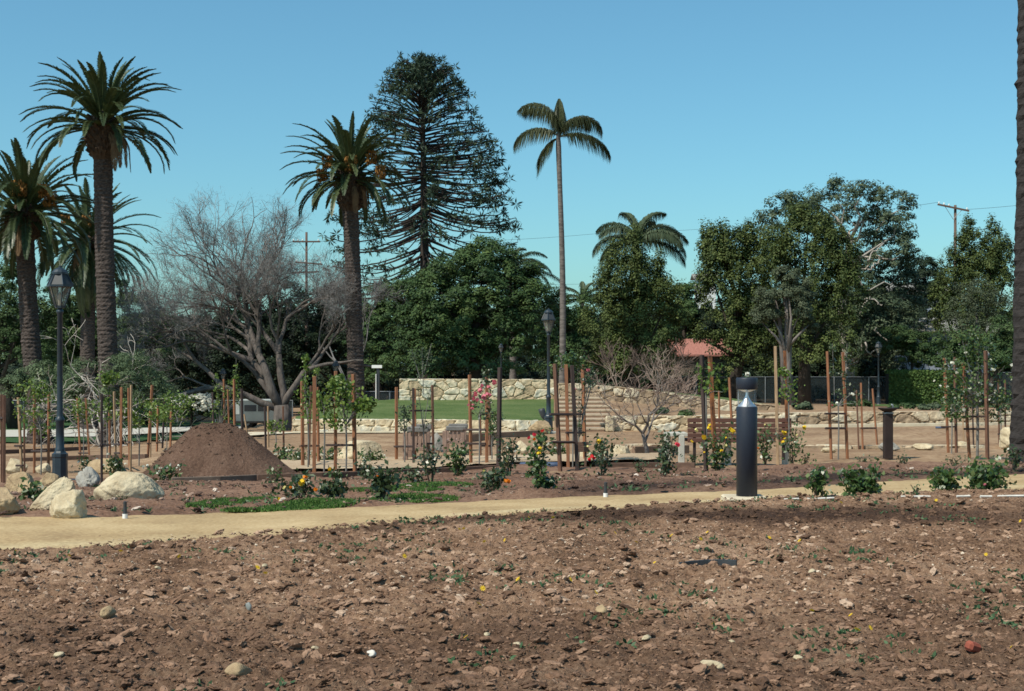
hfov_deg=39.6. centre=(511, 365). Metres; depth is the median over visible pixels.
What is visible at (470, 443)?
stake frame
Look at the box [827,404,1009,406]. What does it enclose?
lawn
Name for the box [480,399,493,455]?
stake frame
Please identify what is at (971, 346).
rose tree
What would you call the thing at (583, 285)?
feather palm
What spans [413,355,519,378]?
bush
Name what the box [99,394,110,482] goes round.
stake frame
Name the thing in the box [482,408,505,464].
rose tree
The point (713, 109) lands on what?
sky
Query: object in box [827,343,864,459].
rose tree
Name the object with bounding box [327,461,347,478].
rose bush
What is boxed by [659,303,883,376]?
broad tree
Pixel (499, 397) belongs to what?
wooden stake
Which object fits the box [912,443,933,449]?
boulder
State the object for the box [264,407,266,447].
wooden stake
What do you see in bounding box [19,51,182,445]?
date palm
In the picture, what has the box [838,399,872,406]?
ground plant
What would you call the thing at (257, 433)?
walkway
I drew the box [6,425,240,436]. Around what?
walkway
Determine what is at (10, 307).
broad tree
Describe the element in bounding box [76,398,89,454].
stake frame
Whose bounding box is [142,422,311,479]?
dirt pile
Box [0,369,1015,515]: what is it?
ground
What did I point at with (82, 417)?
rose tree
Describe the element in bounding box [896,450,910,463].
rose bush
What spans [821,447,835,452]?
boulder
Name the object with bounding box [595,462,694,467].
timber edging
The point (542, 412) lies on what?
spotlight
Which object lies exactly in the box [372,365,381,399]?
sign post
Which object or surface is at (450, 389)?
stone wall
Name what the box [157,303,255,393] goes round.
broad tree
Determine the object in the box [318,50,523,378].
bunya pine
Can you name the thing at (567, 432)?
stake frame
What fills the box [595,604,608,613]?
field stone
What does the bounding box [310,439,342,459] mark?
ground rose
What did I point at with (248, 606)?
slate piece
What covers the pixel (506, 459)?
rose bush
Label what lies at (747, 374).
rose tree
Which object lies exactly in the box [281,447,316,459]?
ground rose
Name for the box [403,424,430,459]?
teak bench
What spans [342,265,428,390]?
broad tree
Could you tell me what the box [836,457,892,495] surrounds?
rose bush
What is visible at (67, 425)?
verge
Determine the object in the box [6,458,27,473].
boulder
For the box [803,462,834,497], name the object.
rose bush
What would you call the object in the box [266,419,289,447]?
rose tree
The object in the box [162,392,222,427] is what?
white shrub
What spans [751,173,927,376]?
eucalyptus
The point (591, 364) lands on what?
broad tree
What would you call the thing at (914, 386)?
clipped hedge
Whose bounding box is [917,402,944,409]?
ground plant
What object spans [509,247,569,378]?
feather palm
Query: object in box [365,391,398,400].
fence
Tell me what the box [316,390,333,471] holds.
rose tree
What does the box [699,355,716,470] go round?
stake frame
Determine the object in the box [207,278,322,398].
broad tree
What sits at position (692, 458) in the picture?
rose bush
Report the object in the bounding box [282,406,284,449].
wooden stake
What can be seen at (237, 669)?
field stone
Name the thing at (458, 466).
rose bush
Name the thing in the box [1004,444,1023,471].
rose bush
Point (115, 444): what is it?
stake frame
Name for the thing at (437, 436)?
boulder
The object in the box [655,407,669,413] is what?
ground plant
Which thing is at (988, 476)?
rose bush
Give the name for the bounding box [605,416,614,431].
end stone
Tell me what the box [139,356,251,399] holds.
bush
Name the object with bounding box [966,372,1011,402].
fence
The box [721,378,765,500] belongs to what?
bollard light
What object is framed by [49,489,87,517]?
boulder
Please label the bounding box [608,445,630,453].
boulder
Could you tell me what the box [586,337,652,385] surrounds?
bare shrub
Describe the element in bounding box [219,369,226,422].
street lamp
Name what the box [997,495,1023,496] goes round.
edging piece
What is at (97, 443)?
weeping tree
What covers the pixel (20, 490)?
boulder
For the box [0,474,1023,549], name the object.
path
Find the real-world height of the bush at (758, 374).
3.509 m
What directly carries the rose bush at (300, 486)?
on the planting bed
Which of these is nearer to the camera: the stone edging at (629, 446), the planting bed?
the planting bed
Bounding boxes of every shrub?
[0,357,174,444]
[26,408,155,422]
[45,349,176,442]
[156,404,232,425]
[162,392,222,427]
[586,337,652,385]
[626,340,705,390]
[871,324,947,369]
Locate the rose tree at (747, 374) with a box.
[742,372,750,377]
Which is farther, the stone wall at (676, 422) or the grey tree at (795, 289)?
the grey tree at (795, 289)
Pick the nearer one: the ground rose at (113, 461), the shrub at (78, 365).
the ground rose at (113, 461)
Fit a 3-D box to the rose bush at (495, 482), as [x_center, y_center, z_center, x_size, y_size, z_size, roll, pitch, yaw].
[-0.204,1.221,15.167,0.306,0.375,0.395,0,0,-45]
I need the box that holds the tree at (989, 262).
[926,211,1014,397]
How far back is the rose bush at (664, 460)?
18.36 m
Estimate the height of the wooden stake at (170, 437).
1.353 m
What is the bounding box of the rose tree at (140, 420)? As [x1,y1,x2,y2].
[123,393,162,465]
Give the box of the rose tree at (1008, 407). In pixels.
[990,392,1011,429]
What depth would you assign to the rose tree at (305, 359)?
22.95 m
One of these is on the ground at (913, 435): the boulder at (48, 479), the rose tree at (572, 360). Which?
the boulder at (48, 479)
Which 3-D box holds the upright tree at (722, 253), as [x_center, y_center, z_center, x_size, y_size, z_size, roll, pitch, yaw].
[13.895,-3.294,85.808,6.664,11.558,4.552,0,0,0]
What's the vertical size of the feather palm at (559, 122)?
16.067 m
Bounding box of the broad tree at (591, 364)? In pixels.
[577,299,681,386]
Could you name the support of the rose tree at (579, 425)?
on the ground at (913, 435)
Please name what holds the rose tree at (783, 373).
on the ground at (913, 435)
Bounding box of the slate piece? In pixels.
[246,602,251,610]
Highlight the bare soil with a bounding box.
[0,489,1023,690]
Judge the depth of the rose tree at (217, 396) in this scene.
38.21 m
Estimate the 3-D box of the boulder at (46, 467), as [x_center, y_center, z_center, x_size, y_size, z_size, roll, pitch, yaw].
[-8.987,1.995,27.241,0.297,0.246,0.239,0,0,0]
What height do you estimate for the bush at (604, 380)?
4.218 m
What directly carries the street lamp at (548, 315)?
on the ground at (913, 435)
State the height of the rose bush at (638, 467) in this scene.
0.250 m
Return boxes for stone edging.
[624,443,686,449]
[798,444,984,448]
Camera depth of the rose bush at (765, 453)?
22.90 m
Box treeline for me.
[0,301,1013,407]
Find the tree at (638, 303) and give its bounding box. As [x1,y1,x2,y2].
[574,222,694,387]
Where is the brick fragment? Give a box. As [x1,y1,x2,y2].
[964,640,980,652]
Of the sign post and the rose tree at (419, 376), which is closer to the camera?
the rose tree at (419, 376)
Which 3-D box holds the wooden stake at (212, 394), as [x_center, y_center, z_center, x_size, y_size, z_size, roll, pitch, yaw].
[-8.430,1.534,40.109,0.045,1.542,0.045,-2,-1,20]
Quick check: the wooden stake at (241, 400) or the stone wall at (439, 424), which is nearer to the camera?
the wooden stake at (241, 400)
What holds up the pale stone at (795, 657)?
on the bare soil
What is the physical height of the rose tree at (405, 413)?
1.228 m
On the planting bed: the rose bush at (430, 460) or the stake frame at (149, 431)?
the rose bush at (430, 460)
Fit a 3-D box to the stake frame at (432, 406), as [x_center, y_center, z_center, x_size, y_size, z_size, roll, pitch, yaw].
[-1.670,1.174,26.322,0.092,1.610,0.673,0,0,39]
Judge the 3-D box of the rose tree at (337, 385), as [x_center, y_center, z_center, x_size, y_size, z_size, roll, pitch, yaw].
[-2.552,0.927,21.615,1.038,1.615,0.778,0,0,0]
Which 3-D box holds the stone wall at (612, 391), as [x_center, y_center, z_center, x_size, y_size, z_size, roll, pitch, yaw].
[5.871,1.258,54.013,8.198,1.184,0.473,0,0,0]
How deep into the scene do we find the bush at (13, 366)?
110.73 m
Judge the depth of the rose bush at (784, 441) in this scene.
22.71 m
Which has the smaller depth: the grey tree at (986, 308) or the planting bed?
the planting bed
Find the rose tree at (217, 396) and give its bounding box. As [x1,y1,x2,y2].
[209,364,242,422]
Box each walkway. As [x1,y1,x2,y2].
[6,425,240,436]
[248,432,418,434]
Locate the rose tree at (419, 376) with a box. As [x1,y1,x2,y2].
[409,343,436,452]
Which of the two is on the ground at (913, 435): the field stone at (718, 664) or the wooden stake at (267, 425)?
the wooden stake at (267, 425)
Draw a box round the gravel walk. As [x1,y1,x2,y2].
[281,453,657,468]
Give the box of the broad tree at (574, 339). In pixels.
[528,283,602,382]
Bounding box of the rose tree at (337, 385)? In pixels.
[312,373,377,471]
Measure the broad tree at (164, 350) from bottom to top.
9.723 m
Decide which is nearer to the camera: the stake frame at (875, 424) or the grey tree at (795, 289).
the stake frame at (875, 424)
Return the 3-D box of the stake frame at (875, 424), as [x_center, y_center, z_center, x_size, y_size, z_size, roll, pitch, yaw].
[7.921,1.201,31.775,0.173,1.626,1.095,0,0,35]
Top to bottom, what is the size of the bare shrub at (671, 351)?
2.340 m
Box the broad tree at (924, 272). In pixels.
[910,254,948,317]
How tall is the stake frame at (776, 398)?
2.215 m
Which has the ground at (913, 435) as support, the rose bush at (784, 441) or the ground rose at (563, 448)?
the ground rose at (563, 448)
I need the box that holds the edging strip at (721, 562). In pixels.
[679,559,736,565]
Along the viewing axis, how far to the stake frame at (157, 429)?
37.84 m
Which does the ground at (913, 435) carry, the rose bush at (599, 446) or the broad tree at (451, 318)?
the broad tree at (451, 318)
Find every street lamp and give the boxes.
[46,266,74,479]
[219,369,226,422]
[332,360,338,370]
[498,344,503,366]
[541,308,555,433]
[875,341,881,403]
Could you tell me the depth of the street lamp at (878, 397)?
82.94 m
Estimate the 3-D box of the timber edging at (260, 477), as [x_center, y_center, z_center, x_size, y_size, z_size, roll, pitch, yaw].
[-2.814,1.617,20.316,1.675,0.182,0.224,0,0,-30]
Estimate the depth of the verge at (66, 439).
66.55 m
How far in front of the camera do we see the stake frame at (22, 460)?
27.09 m
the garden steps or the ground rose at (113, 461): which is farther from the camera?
the garden steps
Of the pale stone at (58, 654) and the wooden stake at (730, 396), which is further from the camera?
the wooden stake at (730, 396)
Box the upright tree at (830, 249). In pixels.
[754,196,872,403]
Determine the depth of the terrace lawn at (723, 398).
58.65 m
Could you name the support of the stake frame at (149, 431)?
on the ground at (913, 435)
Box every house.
[667,339,732,376]
[690,274,718,328]
[874,318,998,371]
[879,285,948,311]
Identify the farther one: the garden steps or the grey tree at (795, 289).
the grey tree at (795, 289)
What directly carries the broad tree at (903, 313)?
on the ground at (913, 435)
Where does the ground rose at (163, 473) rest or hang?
on the ground at (913, 435)
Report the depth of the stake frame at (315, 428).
23.99 m
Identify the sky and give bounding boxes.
[0,0,1017,365]
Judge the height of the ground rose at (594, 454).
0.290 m
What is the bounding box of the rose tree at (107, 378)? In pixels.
[86,370,137,457]
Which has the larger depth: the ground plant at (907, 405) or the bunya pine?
the bunya pine
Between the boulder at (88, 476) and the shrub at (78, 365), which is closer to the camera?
the boulder at (88, 476)
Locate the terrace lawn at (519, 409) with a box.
[295,399,553,420]
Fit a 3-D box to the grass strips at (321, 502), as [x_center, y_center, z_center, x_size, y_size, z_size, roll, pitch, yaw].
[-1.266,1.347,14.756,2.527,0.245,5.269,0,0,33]
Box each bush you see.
[0,358,69,399]
[64,354,148,399]
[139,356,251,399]
[201,357,312,399]
[261,464,284,482]
[266,467,325,500]
[273,358,381,411]
[312,473,354,497]
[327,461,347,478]
[354,457,374,478]
[360,459,406,499]
[364,359,456,390]
[398,464,429,483]
[412,439,446,481]
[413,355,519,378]
[443,438,472,475]
[476,462,510,490]
[492,355,604,384]
[495,433,520,473]
[517,427,555,488]
[558,360,664,389]
[576,433,625,475]
[633,459,649,471]
[652,429,682,475]
[683,357,755,376]
[687,454,700,464]
[691,421,735,470]
[700,374,741,396]
[744,355,816,376]
[757,424,775,464]
[770,420,806,463]
[792,353,869,376]
[796,452,816,464]
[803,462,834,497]
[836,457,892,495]
[840,354,910,376]
[854,454,877,462]
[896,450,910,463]
[901,481,923,494]
[923,464,962,490]
[941,455,968,465]
[957,448,1016,489]
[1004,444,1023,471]
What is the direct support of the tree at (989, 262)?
on the ground at (913, 435)
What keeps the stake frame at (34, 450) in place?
on the ground at (913, 435)
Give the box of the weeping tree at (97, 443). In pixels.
[16,319,194,447]
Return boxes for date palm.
[0,137,94,443]
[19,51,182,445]
[35,177,162,428]
[280,111,418,403]
[1009,0,1023,462]
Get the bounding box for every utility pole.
[293,232,322,408]
[937,202,968,317]
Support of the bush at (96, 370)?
on the ground at (913, 435)
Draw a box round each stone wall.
[292,419,537,430]
[399,378,553,399]
[558,383,774,410]
[613,414,735,430]
[757,411,1010,424]
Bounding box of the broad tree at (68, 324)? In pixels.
[40,288,123,424]
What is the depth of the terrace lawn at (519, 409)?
49.13 m
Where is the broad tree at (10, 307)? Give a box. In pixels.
[0,256,78,428]
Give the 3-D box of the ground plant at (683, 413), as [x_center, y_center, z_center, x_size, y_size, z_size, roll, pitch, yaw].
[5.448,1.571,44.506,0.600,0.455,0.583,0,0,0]
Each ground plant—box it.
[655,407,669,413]
[678,409,694,415]
[790,401,813,409]
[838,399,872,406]
[887,402,916,408]
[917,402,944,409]
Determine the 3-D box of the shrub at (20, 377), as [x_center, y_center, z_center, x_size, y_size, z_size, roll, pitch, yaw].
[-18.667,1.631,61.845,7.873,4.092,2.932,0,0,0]
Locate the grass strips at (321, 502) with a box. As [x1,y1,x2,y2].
[184,481,474,511]
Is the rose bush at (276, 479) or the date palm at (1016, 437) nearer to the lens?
the rose bush at (276, 479)
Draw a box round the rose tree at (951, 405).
[941,395,963,453]
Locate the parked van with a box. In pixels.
[236,399,273,427]
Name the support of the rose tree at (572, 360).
on the planting bed
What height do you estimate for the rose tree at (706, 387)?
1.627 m
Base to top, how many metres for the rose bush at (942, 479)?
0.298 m
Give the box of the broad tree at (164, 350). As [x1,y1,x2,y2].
[96,280,189,424]
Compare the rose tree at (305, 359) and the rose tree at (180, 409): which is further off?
the rose tree at (180, 409)
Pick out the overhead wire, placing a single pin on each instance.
(598, 233)
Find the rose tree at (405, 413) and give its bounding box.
[395,402,415,467]
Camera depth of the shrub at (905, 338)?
87.60 m
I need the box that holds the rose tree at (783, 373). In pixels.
[773,367,804,463]
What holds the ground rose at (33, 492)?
on the planting bed
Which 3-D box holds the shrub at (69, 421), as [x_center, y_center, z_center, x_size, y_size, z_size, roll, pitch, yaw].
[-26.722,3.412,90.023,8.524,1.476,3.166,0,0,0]
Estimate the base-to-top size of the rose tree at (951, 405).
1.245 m
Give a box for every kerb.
[292,431,512,433]
[792,422,1009,426]
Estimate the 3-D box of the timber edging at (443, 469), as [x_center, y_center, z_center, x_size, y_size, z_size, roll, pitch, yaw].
[-0.898,1.646,21.907,3.295,0.196,0.400,0,0,-36]
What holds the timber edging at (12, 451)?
on the ground at (913, 435)
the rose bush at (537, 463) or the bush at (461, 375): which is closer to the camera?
the rose bush at (537, 463)
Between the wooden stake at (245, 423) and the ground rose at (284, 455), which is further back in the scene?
the wooden stake at (245, 423)
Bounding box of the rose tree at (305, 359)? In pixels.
[293,353,321,469]
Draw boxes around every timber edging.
[6,446,86,453]
[25,454,147,461]
[171,474,256,480]
[257,471,359,480]
[377,464,530,472]
[417,430,538,441]
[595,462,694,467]
[632,445,688,453]
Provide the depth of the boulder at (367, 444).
26.33 m
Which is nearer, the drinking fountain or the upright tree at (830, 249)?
the drinking fountain
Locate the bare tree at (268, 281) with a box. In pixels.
[115,181,371,429]
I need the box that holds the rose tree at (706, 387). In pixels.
[695,362,729,444]
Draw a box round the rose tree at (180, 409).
[145,389,198,449]
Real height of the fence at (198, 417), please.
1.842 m
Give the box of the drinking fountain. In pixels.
[878,404,897,458]
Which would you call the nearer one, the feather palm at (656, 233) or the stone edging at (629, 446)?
the stone edging at (629, 446)
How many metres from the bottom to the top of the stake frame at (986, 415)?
2.156 m
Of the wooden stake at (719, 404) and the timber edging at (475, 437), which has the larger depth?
the wooden stake at (719, 404)
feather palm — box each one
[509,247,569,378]
[513,98,610,382]
[556,281,603,383]
[592,211,688,388]
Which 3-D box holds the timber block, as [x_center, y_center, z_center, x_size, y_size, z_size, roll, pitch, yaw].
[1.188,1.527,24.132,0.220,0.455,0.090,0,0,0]
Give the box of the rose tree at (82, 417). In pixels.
[63,396,94,454]
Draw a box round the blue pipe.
[520,462,557,466]
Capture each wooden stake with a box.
[169,405,171,446]
[211,392,213,422]
[240,389,243,429]
[243,414,247,432]
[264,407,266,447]
[267,406,268,446]
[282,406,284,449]
[496,367,501,464]
[718,391,719,417]
[728,378,732,417]
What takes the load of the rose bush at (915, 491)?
on the bare soil
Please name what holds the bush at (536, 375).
on the ground at (913, 435)
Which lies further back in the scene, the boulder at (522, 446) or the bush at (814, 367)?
the bush at (814, 367)
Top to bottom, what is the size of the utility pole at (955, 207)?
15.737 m
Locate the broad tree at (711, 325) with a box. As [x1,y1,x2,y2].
[687,285,799,376]
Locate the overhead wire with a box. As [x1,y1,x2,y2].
[324,202,937,242]
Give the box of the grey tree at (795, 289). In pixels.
[748,264,818,404]
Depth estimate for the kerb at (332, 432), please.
43.13 m
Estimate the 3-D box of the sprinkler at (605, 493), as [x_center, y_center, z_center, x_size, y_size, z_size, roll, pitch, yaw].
[0.886,1.197,13.460,0.044,0.185,0.042,0,0,0]
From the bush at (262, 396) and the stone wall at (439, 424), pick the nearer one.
the stone wall at (439, 424)
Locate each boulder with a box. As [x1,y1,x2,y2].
[0,487,20,515]
[5,472,34,491]
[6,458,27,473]
[17,485,47,491]
[30,476,74,510]
[35,463,50,472]
[40,472,59,485]
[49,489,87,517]
[75,467,99,486]
[87,458,124,473]
[93,471,164,500]
[337,440,383,458]
[430,432,441,450]
[516,441,528,454]
[528,420,550,433]
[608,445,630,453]
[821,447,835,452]
[878,442,899,450]
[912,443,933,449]
[958,441,966,444]
[999,427,1009,448]
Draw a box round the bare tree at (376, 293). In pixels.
[318,269,406,388]
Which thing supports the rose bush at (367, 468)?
on the planting bed
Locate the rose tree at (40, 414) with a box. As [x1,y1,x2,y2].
[12,376,55,474]
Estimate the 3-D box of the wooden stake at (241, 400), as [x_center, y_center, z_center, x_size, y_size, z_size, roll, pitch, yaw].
[-6.562,1.360,34.584,0.052,1.582,0.053,0,-1,-36]
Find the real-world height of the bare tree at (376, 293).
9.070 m
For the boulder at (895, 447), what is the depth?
30.23 m
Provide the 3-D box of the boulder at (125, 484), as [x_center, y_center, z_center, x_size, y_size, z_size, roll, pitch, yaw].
[-3.919,1.284,14.557,0.709,0.402,0.560,0,0,0]
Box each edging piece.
[901,495,930,497]
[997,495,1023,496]
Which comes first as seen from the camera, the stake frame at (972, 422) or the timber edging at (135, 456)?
the stake frame at (972, 422)
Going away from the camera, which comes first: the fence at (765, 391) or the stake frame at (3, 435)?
the stake frame at (3, 435)
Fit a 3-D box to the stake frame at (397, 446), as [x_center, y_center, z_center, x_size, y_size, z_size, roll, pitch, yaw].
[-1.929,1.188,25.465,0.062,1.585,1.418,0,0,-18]
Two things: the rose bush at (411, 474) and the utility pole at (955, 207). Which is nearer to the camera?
the rose bush at (411, 474)
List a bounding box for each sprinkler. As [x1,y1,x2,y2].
[122,501,127,518]
[603,482,607,496]
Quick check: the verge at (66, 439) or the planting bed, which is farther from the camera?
the verge at (66, 439)
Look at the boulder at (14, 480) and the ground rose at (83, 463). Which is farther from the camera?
the ground rose at (83, 463)
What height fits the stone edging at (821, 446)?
0.221 m
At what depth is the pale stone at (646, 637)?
6.75 m
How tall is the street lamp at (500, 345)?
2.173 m
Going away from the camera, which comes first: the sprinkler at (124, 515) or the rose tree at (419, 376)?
the sprinkler at (124, 515)
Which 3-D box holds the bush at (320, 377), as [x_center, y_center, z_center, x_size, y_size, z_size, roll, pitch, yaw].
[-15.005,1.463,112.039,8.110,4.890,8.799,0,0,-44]
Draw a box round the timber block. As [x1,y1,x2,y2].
[578,442,588,466]
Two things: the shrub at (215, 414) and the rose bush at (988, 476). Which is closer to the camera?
the rose bush at (988, 476)
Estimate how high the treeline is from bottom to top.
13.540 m
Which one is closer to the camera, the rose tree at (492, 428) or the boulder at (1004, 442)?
the rose tree at (492, 428)
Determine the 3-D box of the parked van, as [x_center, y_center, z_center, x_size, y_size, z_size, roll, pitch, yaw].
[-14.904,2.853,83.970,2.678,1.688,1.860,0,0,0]
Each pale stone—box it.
[53,651,63,657]
[642,634,650,639]
[793,655,802,659]
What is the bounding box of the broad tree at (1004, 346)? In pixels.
[927,314,1013,405]
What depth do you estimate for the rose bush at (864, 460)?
22.17 m
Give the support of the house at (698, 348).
on the ground at (913, 435)
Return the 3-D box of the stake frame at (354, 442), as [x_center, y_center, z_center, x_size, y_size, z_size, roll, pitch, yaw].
[-2.628,0.979,21.974,0.480,1.777,0.105,0,0,0]
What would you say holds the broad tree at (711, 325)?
on the ground at (913, 435)
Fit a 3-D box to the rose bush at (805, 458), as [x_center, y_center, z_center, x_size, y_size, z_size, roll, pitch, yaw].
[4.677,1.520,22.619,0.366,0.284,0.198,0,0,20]
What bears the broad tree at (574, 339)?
on the ground at (913, 435)
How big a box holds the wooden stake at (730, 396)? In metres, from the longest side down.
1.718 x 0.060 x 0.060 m
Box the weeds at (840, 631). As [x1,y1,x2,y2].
[0,490,1023,690]
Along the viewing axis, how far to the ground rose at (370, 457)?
25.53 m
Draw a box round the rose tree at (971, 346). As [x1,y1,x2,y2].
[931,322,1012,458]
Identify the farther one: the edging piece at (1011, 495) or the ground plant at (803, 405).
the ground plant at (803, 405)
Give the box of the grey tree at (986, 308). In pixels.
[941,276,1012,404]
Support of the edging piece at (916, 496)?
on the bare soil
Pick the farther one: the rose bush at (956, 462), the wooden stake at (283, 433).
the wooden stake at (283, 433)
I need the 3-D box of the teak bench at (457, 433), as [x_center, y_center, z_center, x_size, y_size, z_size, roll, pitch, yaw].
[-1.196,1.558,30.108,0.495,0.592,1.230,0,0,0]
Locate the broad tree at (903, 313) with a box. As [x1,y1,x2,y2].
[782,284,931,375]
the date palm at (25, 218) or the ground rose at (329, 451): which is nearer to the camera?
the ground rose at (329, 451)
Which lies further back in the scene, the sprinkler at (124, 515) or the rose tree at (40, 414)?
the rose tree at (40, 414)
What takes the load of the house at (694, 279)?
on the ground at (913, 435)
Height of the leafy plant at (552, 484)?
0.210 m
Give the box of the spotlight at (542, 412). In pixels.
[538,408,545,419]
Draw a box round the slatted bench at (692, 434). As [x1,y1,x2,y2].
[664,418,791,464]
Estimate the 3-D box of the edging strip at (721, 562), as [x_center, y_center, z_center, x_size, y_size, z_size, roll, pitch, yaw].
[1.214,1.234,8.831,0.358,0.058,0.093,0,0,0]
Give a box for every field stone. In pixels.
[100,605,115,618]
[225,662,252,676]
[367,650,375,656]
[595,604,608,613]
[701,660,723,668]
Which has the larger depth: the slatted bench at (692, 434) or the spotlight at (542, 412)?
the spotlight at (542, 412)
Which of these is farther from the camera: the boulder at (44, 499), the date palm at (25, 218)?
the date palm at (25, 218)
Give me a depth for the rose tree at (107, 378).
29.08 m
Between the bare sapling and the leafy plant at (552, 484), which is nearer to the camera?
the leafy plant at (552, 484)
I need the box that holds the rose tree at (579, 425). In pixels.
[568,356,602,461]
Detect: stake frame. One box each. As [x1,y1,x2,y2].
[0,394,5,482]
[14,397,24,471]
[31,394,49,472]
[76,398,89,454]
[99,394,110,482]
[113,387,122,460]
[127,385,131,471]
[147,385,152,457]
[156,401,165,451]
[223,379,235,424]
[299,376,319,472]
[326,371,356,470]
[394,387,414,467]
[409,385,434,457]
[463,375,487,465]
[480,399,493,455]
[549,364,578,470]
[564,364,585,466]
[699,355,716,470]
[774,346,787,464]
[824,351,848,458]
[856,383,877,448]
[941,357,957,452]
[961,386,973,444]
[962,351,989,459]
[997,380,1005,442]
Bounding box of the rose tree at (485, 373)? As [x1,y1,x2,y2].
[467,366,496,465]
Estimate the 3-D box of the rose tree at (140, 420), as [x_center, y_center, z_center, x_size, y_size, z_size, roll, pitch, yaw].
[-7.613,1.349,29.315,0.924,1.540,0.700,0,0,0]
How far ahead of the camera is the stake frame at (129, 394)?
26.49 m
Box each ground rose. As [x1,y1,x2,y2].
[18,477,46,500]
[71,455,97,470]
[103,453,127,475]
[140,459,186,480]
[271,442,295,459]
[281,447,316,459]
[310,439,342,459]
[357,445,386,460]
[544,442,565,453]
[587,450,606,461]
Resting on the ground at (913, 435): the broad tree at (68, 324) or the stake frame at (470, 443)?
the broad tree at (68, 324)
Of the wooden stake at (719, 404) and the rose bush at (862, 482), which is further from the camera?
the wooden stake at (719, 404)
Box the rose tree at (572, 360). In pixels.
[548,349,588,466]
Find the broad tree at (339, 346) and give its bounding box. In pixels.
[276,282,370,409]
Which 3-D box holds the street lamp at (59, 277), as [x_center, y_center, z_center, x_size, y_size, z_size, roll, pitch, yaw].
[-6.942,0.162,21.843,0.415,3.398,0.359,0,0,0]
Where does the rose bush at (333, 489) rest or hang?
on the planting bed
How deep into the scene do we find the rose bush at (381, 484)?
13.73 m
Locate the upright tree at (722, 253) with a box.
[686,215,785,398]
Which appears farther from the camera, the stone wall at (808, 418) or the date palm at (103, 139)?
the date palm at (103, 139)
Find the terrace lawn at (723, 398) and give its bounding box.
[636,388,761,403]
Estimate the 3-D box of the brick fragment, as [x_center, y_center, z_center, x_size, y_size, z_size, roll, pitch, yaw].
[2.109,1.289,6.509,0.078,0.062,0.056,0,0,-29]
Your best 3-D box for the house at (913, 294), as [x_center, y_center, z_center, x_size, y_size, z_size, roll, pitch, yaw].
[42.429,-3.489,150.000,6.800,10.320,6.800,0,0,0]
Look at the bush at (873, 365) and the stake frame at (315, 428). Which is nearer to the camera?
the stake frame at (315, 428)
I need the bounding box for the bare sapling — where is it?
[576,348,715,452]
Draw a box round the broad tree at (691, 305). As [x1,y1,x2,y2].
[642,281,712,369]
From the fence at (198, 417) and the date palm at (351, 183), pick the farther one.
the fence at (198, 417)
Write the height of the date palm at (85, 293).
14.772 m
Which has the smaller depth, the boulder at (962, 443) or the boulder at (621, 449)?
the boulder at (621, 449)
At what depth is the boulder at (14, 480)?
17.69 m
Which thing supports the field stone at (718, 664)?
on the bare soil
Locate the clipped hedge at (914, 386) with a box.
[884,369,963,404]
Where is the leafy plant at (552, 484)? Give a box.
[541,476,557,488]
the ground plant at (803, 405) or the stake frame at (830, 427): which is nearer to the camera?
the stake frame at (830, 427)
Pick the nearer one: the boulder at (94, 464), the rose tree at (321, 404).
the rose tree at (321, 404)
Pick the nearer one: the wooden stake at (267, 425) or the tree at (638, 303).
the wooden stake at (267, 425)
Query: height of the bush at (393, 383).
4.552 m
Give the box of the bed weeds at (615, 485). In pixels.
[13,466,1018,513]
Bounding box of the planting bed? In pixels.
[0,461,1023,516]
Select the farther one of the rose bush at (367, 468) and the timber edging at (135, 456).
the timber edging at (135, 456)
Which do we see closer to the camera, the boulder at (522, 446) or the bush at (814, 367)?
the boulder at (522, 446)
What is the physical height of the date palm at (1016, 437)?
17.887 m
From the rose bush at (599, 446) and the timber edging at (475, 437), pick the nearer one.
the rose bush at (599, 446)
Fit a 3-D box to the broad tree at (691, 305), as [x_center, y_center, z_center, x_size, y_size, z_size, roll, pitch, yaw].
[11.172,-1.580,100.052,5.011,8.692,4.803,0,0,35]
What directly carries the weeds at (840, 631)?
on the bare soil
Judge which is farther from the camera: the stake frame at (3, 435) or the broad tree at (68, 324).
the broad tree at (68, 324)
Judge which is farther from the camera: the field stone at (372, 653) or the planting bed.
the planting bed
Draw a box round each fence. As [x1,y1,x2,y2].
[13,400,292,421]
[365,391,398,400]
[661,376,885,402]
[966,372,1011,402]
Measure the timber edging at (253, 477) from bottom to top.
0.190 m
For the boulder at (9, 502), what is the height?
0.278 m
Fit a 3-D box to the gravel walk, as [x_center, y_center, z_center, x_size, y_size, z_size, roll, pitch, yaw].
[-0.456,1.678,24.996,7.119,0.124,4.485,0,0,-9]
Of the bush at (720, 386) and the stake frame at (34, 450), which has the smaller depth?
the stake frame at (34, 450)
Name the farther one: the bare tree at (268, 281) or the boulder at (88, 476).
the bare tree at (268, 281)
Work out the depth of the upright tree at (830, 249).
83.37 m
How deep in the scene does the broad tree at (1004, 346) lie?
75.57 m
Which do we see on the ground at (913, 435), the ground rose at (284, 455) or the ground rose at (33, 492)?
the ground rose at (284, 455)
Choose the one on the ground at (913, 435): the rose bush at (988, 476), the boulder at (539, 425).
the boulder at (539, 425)
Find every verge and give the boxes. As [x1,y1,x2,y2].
[6,422,240,429]
[6,433,183,442]
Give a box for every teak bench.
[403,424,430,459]
[442,424,467,453]
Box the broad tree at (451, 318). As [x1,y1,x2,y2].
[377,235,559,378]
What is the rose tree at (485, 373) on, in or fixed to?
on the planting bed
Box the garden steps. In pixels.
[559,397,618,431]
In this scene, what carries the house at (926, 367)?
on the ground at (913, 435)

